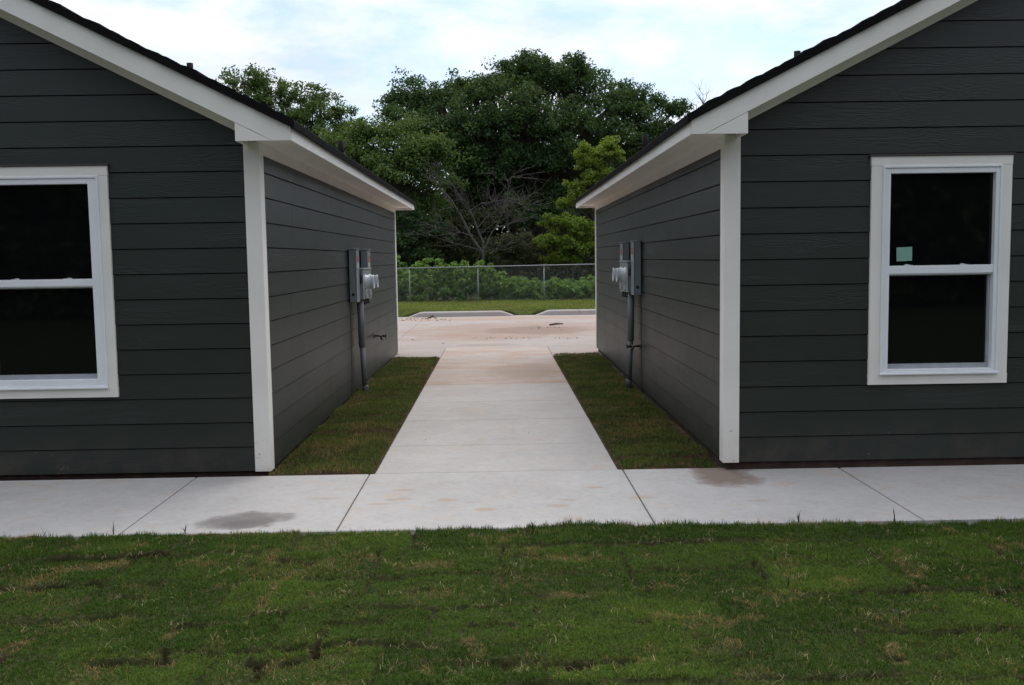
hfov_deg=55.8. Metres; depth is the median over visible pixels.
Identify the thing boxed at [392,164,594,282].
woods
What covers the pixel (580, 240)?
shrub
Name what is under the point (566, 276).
undergrowth
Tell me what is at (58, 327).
window
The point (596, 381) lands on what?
turf strip
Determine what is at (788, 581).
grass tuft
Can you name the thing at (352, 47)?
sky
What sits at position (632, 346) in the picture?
hose bib
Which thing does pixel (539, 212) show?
shrub
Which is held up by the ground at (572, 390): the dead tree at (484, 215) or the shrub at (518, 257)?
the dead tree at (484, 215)
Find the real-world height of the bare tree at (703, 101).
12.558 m
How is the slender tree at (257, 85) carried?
on the verge
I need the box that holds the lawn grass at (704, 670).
[0,515,1023,684]
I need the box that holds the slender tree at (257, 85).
[215,63,364,141]
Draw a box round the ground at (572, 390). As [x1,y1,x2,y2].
[377,364,618,469]
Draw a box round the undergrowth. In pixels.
[397,267,594,297]
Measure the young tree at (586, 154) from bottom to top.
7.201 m
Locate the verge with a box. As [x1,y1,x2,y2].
[398,286,594,316]
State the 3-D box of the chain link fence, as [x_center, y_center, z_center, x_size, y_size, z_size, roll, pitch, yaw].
[-0.732,-1.965,34.456,19.602,1.669,0.064,-1,5,-1]
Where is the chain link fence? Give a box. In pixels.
[397,264,594,302]
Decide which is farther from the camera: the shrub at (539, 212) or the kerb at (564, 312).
the shrub at (539, 212)
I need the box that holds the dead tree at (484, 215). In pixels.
[409,152,554,265]
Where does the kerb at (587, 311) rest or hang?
on the road
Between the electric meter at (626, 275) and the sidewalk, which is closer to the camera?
the sidewalk
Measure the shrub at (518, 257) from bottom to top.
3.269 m
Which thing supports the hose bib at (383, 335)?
attached to the house at (178, 241)
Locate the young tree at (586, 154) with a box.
[555,135,625,240]
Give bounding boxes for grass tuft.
[775,571,792,585]
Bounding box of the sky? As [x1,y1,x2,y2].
[51,0,899,231]
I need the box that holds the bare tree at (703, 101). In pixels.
[688,80,716,108]
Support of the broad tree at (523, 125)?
on the verge
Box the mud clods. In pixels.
[399,315,576,439]
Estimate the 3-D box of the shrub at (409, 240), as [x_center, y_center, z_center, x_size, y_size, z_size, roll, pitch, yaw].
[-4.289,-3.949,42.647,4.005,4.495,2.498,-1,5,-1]
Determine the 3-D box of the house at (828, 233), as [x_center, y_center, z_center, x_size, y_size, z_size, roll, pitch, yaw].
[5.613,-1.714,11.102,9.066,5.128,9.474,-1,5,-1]
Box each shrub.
[395,205,459,265]
[428,205,500,265]
[473,227,559,276]
[491,191,583,277]
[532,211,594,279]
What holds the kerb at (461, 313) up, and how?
on the road
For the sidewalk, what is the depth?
6.09 m
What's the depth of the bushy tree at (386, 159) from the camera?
43.59 m
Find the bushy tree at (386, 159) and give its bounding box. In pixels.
[312,112,472,242]
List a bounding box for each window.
[0,163,118,398]
[867,152,1015,384]
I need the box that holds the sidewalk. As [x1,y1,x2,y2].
[0,464,1023,539]
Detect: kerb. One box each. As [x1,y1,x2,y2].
[409,311,512,316]
[536,309,578,314]
[578,309,595,314]
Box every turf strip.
[269,356,438,475]
[554,351,718,470]
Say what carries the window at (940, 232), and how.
in the house at (828, 233)
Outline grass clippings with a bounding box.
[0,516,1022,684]
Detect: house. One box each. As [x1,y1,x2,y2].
[0,0,415,480]
[574,0,1023,469]
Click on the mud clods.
(431, 316)
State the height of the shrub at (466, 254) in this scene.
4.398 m
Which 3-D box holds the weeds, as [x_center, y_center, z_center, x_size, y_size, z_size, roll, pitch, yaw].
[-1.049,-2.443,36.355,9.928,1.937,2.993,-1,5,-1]
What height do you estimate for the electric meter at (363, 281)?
1.732 m
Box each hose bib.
[374,333,386,339]
[626,343,640,351]
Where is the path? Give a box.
[375,346,617,473]
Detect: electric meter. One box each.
[349,248,378,391]
[612,240,642,392]
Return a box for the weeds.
[397,254,594,300]
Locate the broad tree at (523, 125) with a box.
[372,48,693,276]
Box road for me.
[392,315,601,357]

